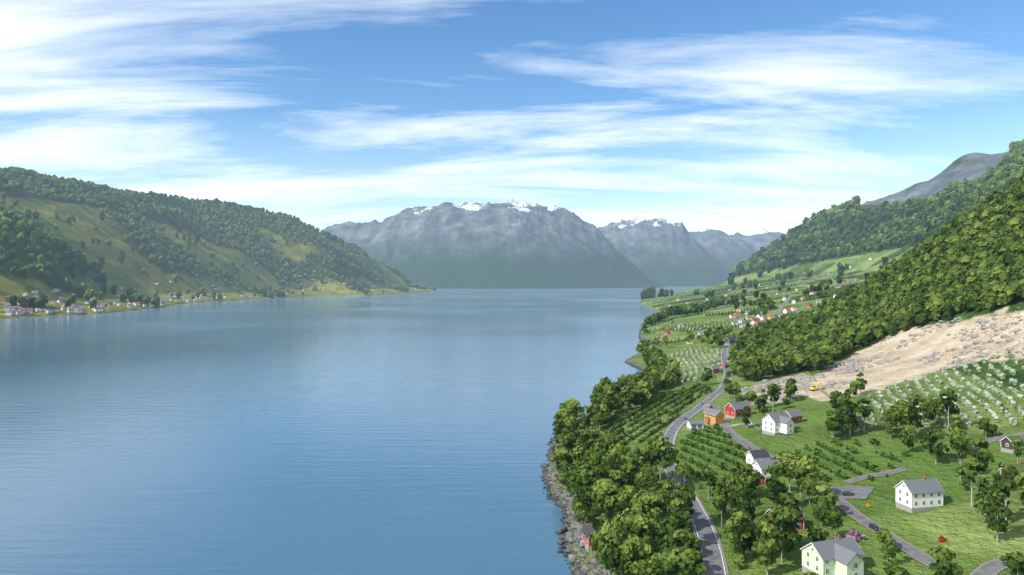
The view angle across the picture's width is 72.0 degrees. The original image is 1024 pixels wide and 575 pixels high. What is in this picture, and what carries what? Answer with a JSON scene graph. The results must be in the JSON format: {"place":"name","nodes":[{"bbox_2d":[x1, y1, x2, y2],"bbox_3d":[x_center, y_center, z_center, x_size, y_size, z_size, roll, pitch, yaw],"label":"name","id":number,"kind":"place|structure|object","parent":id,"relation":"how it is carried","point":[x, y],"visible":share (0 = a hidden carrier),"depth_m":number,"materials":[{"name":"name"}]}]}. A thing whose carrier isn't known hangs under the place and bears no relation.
{"place":"outdoors","nodes":[
{"label":"outdoors","id":0,"kind":"place"},
{"bbox_2d":[0,286,711,574],"bbox_3d":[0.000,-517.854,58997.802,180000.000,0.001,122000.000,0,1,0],"label":"water","id":1,"kind":"structure","parent":0,"point":[401,434],"depth_m":471.78,"materials":[{"name":"blue liquid"}]},
{"bbox_2d":[0,151,1023,574],"bbox_3d":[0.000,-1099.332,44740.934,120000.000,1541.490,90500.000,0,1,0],"label":"terrain","id":2,"kind":"structure","parent":0,"point":[510,243],"depth_m":2557.37,"materials":[{"name":"green plant"}]},
{"bbox_2d":[5,311,13,315],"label":"shore house","id":3,"kind":"structure","parent":2,"relation":"on","point":[9,313],"depth_m":1880.22,"materials":[{"name":"paint"}]},
{"bbox_2d":[15,311,22,314],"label":"shore house","id":4,"kind":"structure","parent":2,"relation":"on","point":[18,312],"depth_m":1904.63,"materials":[{"name":"paint"}]},
{"bbox_2d":[0,166,435,308],"bbox_3d":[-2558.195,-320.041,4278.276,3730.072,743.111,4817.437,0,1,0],"label":"forest","id":5,"kind":"object","parent":2,"relation":"on","point":[51,266],"depth_m":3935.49,"materials":[{"name":"green plant"}]},
{"bbox_2d":[580,523,603,551],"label":"red boathouse","id":6,"kind":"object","parent":2,"relation":"on","point":[587,529],"visible":0.53,"depth_m":253.96,"materials":[{"name":"paint"}]},
{"bbox_2d":[540,329,663,574],"bbox_3d":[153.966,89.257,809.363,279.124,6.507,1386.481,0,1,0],"label":"shore rocks","id":7,"kind":"object","parent":2,"relation":"on","point":[561,530],"visible":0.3,"depth_m":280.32,"materials":[{"name":"grey stone"}]},
{"bbox_2d":[599,382,712,466],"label":"orchard","id":8,"kind":"object","parent":2,"relation":"on","point":[643,415],"visible":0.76,"depth_m":453.70,"materials":[{"name":"green plant"}]},
{"bbox_2d":[662,391,713,551],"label":"guardrail","id":9,"kind":"object","parent":2,"relation":"on","point":[679,416],"visible":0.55,"depth_m":447.03,"materials":[{"name":"metal"}]},
{"bbox_2d":[667,347,722,382],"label":"orchard","id":10,"kind":"object","parent":2,"relation":"on","point":[693,377],"visible":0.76,"depth_m":747.13,"materials":[{"name":"plant"}]},
{"bbox_2d":[687,420,703,429],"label":"blue garage","id":11,"kind":"structure","parent":2,"relation":"on","point":[695,424],"depth_m":398.85,"materials":[{"name":"paint"}]},
{"bbox_2d":[662,345,731,574],"bbox_3d":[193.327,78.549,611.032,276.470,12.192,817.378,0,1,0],"label":"road shoulder","id":12,"kind":"object","parent":2,"relation":"on","point":[725,562],"visible":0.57,"depth_m":283.92},
{"bbox_2d":[703,404,712,412],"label":"house","id":13,"kind":"structure","parent":2,"relation":"on","point":[706,406],"depth_m":449.98,"materials":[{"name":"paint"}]},
{"bbox_2d":[678,424,746,495],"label":"orchard","id":14,"kind":"object","parent":2,"relation":"on","point":[726,449],"visible":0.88,"depth_m":343.21,"materials":[{"name":"green plant"}]},
{"bbox_2d":[703,407,723,424],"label":"orange house","id":15,"kind":"structure","parent":2,"relation":"on","point":[712,416],"depth_m":404.90,"materials":[{"name":"paint"}]},
{"bbox_2d":[709,364,719,373],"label":"house","id":16,"kind":"structure","parent":2,"relation":"on","point":[715,368],"depth_m":659.36,"materials":[{"name":"paint"}]},
{"bbox_2d":[724,336,736,344],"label":"house","id":17,"kind":"structure","parent":2,"relation":"on","point":[729,340],"depth_m":868.44,"materials":[{"name":"paint"}]},
{"bbox_2d":[729,314,736,318],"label":"village house","id":18,"kind":"structure","parent":2,"relation":"on","point":[731,316],"depth_m":1271.02,"materials":[{"name":"paint"}]},
{"bbox_2d":[724,401,751,418],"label":"red barn","id":19,"kind":"structure","parent":2,"relation":"on","point":[733,410],"depth_m":418.65,"materials":[{"name":"paint"}]},
{"bbox_2d":[640,213,838,297],"bbox_3d":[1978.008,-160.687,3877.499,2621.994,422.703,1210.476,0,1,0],"label":"forest","id":20,"kind":"object","parent":2,"relation":"on","point":[812,235],"visible":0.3,"depth_m":3501.34,"materials":[{"name":"green plant"}]},
{"bbox_2d":[641,212,841,299],"bbox_3d":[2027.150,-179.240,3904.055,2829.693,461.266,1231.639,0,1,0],"label":"trees","id":21,"kind":"object","parent":2,"relation":"on","point":[773,264],"visible":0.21,"depth_m":3356.72,"materials":[{"name":"green plant"}]},
{"bbox_2d":[647,208,836,291],"bbox_3d":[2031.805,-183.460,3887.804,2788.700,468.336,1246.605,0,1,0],"label":"trees","id":22,"kind":"object","parent":2,"relation":"on","point":[763,249],"visible":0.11,"depth_m":3658.15,"materials":[{"name":"green plant"}]},
{"bbox_2d":[725,423,761,427],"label":"driveway","id":23,"kind":"structure","parent":2,"relation":"on","point":[753,424],"depth_m":393.70,"materials":[{"name":"grey gravel"}]},
{"bbox_2d":[641,284,857,345],"bbox_3d":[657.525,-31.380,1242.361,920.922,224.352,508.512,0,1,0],"label":"trees","id":24,"kind":"object","parent":2,"relation":"on","point":[655,340],"visible":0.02,"depth_m":1209.15,"materials":[{"name":"green plant"}]},
{"bbox_2d":[746,315,752,320],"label":"village house","id":25,"kind":"structure","parent":2,"relation":"on","point":[749,317],"depth_m":1186.73,"materials":[{"name":"paint"}]},
{"bbox_2d":[641,282,861,335],"bbox_3d":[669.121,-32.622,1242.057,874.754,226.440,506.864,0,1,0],"label":"trees","id":26,"kind":"object","parent":2,"relation":"on","point":[819,295],"visible":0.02,"depth_m":1306.23,"materials":[{"name":"green plant"}]},
{"bbox_2d":[741,298,764,305],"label":"trees","id":27,"kind":"object","parent":2,"relation":"on","point":[743,302],"visible":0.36,"depth_m":1482.97,"materials":[{"name":"green plant"}]},
{"bbox_2d":[553,380,959,574],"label":"trees","id":28,"kind":"object","parent":2,"relation":"on","point":[643,528],"visible":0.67,"depth_m":302.01,"materials":[{"name":"green plant"}]},
{"bbox_2d":[745,447,770,463],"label":"white house","id":29,"kind":"structure","parent":2,"relation":"on","point":[752,456],"depth_m":318.77,"materials":[{"name":"paint"}]},
{"bbox_2d":[758,474,766,485],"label":"red shed","id":30,"kind":"structure","parent":2,"relation":"on","point":[762,480],"depth_m":292.01,"materials":[{"name":"paint"}]},
{"bbox_2d":[721,378,812,393],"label":"dirt road","id":31,"kind":"structure","parent":2,"relation":"on","point":[803,383],"depth_m":537.76,"materials":[{"name":"beige soil"}]},
{"bbox_2d":[751,459,787,479],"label":"white house","id":32,"kind":"structure","parent":2,"relation":"on","point":[760,466],"depth_m":300.72,"materials":[{"name":"paint"}]},
{"bbox_2d":[641,246,913,345],"bbox_3d":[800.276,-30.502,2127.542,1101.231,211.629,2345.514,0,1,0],"label":"orchard rows","id":33,"kind":"object","parent":2,"relation":"on","point":[832,290],"visible":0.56,"depth_m":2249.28,"materials":[{"name":"green plant"}]},
{"bbox_2d":[761,410,794,435],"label":"white house","id":34,"kind":"structure","parent":2,"relation":"on","point":[775,424],"depth_m":360.21,"materials":[{"name":"paint"}]},
{"bbox_2d":[764,505,805,529],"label":"dark red house","id":35,"kind":"structure","parent":2,"relation":"on","point":[800,523],"depth_m":241.58,"materials":[{"name":"paint"}]},
{"bbox_2d":[783,308,790,313],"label":"village house","id":36,"kind":"structure","parent":2,"relation":"on","point":[786,310],"depth_m":1209.57,"materials":[{"name":"paint"}]},
{"bbox_2d":[551,370,1023,574],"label":"trees","id":37,"kind":"object","parent":2,"relation":"on","point":[606,532],"visible":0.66,"depth_m":254.22,"materials":[{"name":"green plant"}]},
{"bbox_2d":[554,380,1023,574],"bbox_3d":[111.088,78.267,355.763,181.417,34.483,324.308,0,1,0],"label":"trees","id":38,"kind":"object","parent":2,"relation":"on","point":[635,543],"visible":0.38,"depth_m":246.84,"materials":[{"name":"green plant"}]},
{"bbox_2d":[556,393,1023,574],"bbox_3d":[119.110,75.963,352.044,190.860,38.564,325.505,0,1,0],"label":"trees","id":39,"kind":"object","parent":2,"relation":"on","point":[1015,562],"visible":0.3,"depth_m":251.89,"materials":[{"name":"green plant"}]},
{"bbox_2d":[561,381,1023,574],"bbox_3d":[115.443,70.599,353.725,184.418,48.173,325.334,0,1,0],"label":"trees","id":40,"kind":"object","parent":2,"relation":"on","point":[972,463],"visible":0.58,"depth_m":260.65,"materials":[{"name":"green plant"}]},
{"bbox_2d":[785,410,802,423],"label":"red outbuilding","id":41,"kind":"structure","parent":2,"relation":"on","point":[796,416],"depth_m":380.75,"materials":[{"name":"paint"}]},
{"bbox_2d":[659,204,937,296],"bbox_3d":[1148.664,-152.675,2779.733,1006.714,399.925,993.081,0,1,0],"label":"trees","id":42,"kind":"object","parent":2,"relation":"on","point":[885,219],"visible":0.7,"depth_m":3043.98,"materials":[{"name":"green plant"}]},
{"bbox_2d":[647,199,949,298],"bbox_3d":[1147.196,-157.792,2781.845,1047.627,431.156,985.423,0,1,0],"label":"trees","id":43,"kind":"object","parent":2,"relation":"on","point":[836,239],"visible":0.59,"depth_m":3047.14,"materials":[{"name":"green plant"}]},
{"bbox_2d":[592,173,1023,399],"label":"trees","id":44,"kind":"object","parent":2,"relation":"on","point":[994,286],"visible":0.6,"depth_m":684.42,"materials":[{"name":"green plant"}]},
{"bbox_2d":[665,208,962,315],"bbox_3d":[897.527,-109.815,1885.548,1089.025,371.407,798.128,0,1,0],"label":"trees","id":45,"kind":"object","parent":2,"relation":"on","point":[839,280],"visible":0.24,"depth_m":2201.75,"materials":[{"name":"green plant"}]},
{"bbox_2d":[810,383,823,390],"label":"excavator","id":46,"kind":"object","parent":2,"relation":"on","point":[813,388],"visible":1,"depth_m":480.42,"materials":[{"name":"paint"}]},
{"bbox_2d":[653,186,988,297],"bbox_3d":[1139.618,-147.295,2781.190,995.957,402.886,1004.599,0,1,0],"label":"forest","id":47,"kind":"object","parent":2,"relation":"on","point":[938,209],"visible":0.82,"depth_m":2618.03,"materials":[{"name":"green plant"}]},
{"bbox_2d":[800,535,865,574],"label":"green house","id":48,"kind":"structure","parent":2,"relation":"on","point":[839,555],"depth_m":203.39,"materials":[{"name":"paint"}]},
{"bbox_2d":[650,177,1015,324],"bbox_3d":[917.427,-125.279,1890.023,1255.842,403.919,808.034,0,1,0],"label":"trees","id":49,"kind":"object","parent":2,"relation":"on","point":[826,284],"visible":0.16,"depth_m":1841.97,"materials":[{"name":"green plant"}]},
{"bbox_2d":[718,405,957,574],"bbox_3d":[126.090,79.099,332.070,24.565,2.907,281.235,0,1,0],"label":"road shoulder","id":50,"kind":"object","parent":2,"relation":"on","point":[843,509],"visible":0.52,"depth_m":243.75},
{"bbox_2d":[712,405,936,570],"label":"road lane","id":51,"kind":"structure","parent":50,"relation":"on","point":[862,519],"depth_m":246.50,"materials":[{"name":"grey asphalt"}]},
{"bbox_2d":[868,523,879,529],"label":"dark car","id":52,"kind":"object","parent":51,"relation":"on","point":[874,526],"visible":0.97,"depth_m":233.61,"materials":[{"name":"paint"}]},
{"bbox_2d":[811,195,867,223],"bbox_3d":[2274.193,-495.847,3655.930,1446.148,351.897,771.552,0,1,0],"label":"forest","id":53,"kind":"object","parent":2,"relation":"on","point":[848,205],"visible":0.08,"depth_m":3477.88,"materials":[{"name":"green plant"}]},
{"bbox_2d":[830,486,873,498],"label":"parking area edge","id":54,"kind":"object","parent":2,"relation":"on","point":[852,486],"visible":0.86,"depth_m":275.68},
{"bbox_2d":[831,487,873,498],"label":"parking area","id":55,"kind":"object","parent":54,"relation":"on","point":[862,492],"visible":0.84,"depth_m":270.74,"materials":[{"name":"asphalt"}]},
{"bbox_2d":[842,491,854,495],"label":"car","id":56,"kind":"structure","parent":55,"relation":"on","point":[844,493],"depth_m":267.06,"materials":[{"name":"paint"}]},
{"bbox_2d":[795,437,910,481],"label":"orchard","id":57,"kind":"object","parent":2,"relation":"on","point":[843,474],"visible":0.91,"depth_m":305.21,"materials":[{"name":"green plant"}]},
{"bbox_2d":[845,529,865,540],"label":"pink shrub","id":58,"kind":"object","parent":2,"relation":"on","point":[854,534],"visible":0.82,"depth_m":226.60,"materials":[{"name":"pink plant"}]},
{"bbox_2d":[848,416,862,428],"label":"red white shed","id":59,"kind":"structure","parent":2,"relation":"on","point":[859,419],"depth_m":355.12,"materials":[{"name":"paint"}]},
{"bbox_2d":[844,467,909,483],"bbox_3d":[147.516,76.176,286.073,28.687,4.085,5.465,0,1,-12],"label":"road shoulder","id":60,"kind":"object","parent":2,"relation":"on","point":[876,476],"visible":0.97,"depth_m":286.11},
{"bbox_2d":[738,311,1023,403],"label":"rocks","id":61,"kind":"object","parent":2,"relation":"on","point":[957,361],"visible":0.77,"depth_m":511.70,"materials":[{"name":"grey stone"}]},
{"bbox_2d":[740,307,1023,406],"bbox_3d":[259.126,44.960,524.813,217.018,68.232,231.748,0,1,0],"label":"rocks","id":62,"kind":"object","parent":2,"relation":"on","point":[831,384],"visible":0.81,"depth_m":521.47,"materials":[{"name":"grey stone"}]},
{"bbox_2d":[894,476,944,512],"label":"white house","id":63,"kind":"structure","parent":2,"relation":"on","point":[917,495],"depth_m":245.87,"materials":[{"name":"paint"}]},
{"bbox_2d":[843,179,1018,345],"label":"conifer trees","id":64,"kind":"object","parent":2,"relation":"on","point":[965,307],"visible":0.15,"depth_m":643.57,"materials":[{"name":"green plant"}]},
{"bbox_2d":[852,139,1023,216],"bbox_3d":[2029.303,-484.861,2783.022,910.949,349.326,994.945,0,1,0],"label":"trees","id":65,"kind":"object","parent":2,"relation":"on","point":[1007,163],"visible":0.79,"depth_m":2491.13,"materials":[{"name":"green plant"}]},
{"bbox_2d":[856,349,1023,427],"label":"orchard","id":66,"kind":"object","parent":2,"relation":"on","point":[1004,411],"visible":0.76,"depth_m":393.27,"materials":[{"name":"plant"}]},
{"bbox_2d":[938,536,946,541],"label":"red shrub","id":67,"kind":"object","parent":2,"relation":"on","point":[941,538],"visible":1,"depth_m":218.76,"materials":[{"name":"red plant"}]},
{"bbox_2d":[890,182,1023,335],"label":"conifer trees","id":68,"kind":"object","parent":2,"relation":"on","point":[946,317],"visible":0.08,"depth_m":631.86,"materials":[{"name":"green plant"}]},
{"bbox_2d":[969,558,1007,574],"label":"road shoulder","id":69,"kind":"object","parent":2,"relation":"on","point":[980,566],"visible":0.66,"depth_m":198.22},
{"bbox_2d":[973,558,1023,574],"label":"road corner","id":70,"kind":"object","parent":69,"relation":"on","point":[992,567],"visible":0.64,"depth_m":198.39,"materials":[{"name":"asphalt"}]},
{"bbox_2d":[972,432,1023,449],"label":"road shoulder","id":71,"kind":"object","parent":2,"relation":"on","point":[999,439],"visible":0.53,"depth_m":307.76},
{"bbox_2d":[991,167,1023,187],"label":"trees","id":72,"kind":"object","parent":2,"relation":"on","point":[1018,174],"visible":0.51,"depth_m":2203.84,"materials":[{"name":"green plant"}]},
{"bbox_2d":[995,164,1023,186],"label":"trees","id":73,"kind":"object","parent":2,"relation":"on","point":[1013,174],"visible":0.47,"depth_m":2196.02,"materials":[{"name":"green plant"}]},
{"bbox_2d":[999,460,1023,479],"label":"house","id":74,"kind":"structure","parent":2,"relation":"on","point":[1019,466],"depth_m":256.77,"materials":[{"name":"paint"}]},
{"bbox_2d":[1000,435,1023,453],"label":"house","id":75,"kind":"structure","parent":2,"relation":"on","point":[1006,446],"depth_m":288.11,"materials":[{"name":"paint"}]},
{"bbox_2d":[0,0,1023,235],"label":"sky","id":76,"kind":"structure","parent":0,"point":[730,117],"materials":[{"name":"blue"}]},
{"bbox_2d":[661,336,737,574],"bbox_3d":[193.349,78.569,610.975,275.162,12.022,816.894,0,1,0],"label":"road","id":77,"kind":"structure","parent":0,"point":[712,553],"depth_m":262.40,"materials":[{"name":"grey asphalt"}]},
{"bbox_2d":[664,353,724,560],"bbox_3d":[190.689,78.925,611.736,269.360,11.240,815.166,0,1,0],"label":"road line","id":78,"kind":"object","parent":77,"relation":"on","point":[665,433],"visible":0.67,"depth_m":400.26,"materials":[{"name":"paint"}]},
{"bbox_2d":[673,349,730,574],"bbox_3d":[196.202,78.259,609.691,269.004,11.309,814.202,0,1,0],"label":"road line","id":79,"kind":"object","parent":77,"relation":"on","point":[697,499],"visible":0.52,"depth_m":268.00,"materials":[{"name":"paint"}]},
{"bbox_2d":[720,362,727,367],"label":"house","id":80,"kind":"structure","parent":0,"point":[724,364],"depth_m":686.76,"materials":[{"name":"paint"}]},
{"bbox_2d":[773,294,794,315],"bbox_3d":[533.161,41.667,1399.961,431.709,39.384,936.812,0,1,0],"label":"road","id":81,"kind":"structure","parent":0,"point":[781,307],"depth_m":1374.37,"materials":[{"name":"grey asphalt"}]},
{"bbox_2d":[817,389,902,428],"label":"dirt road","id":82,"kind":"structure","parent":0,"point":[828,395],"depth_m":362.63,"materials":[{"name":"beige soil"}]},
{"bbox_2d":[843,468,906,482],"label":"road","id":83,"kind":"structure","parent":0,"point":[873,475],"depth_m":286.17,"materials":[{"name":"grey asphalt"}]},
{"bbox_2d":[972,433,1023,449],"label":"road","id":84,"kind":"structure","parent":0,"point":[995,439],"depth_m":306.66,"materials":[{"name":"grey asphalt"}]}
]}

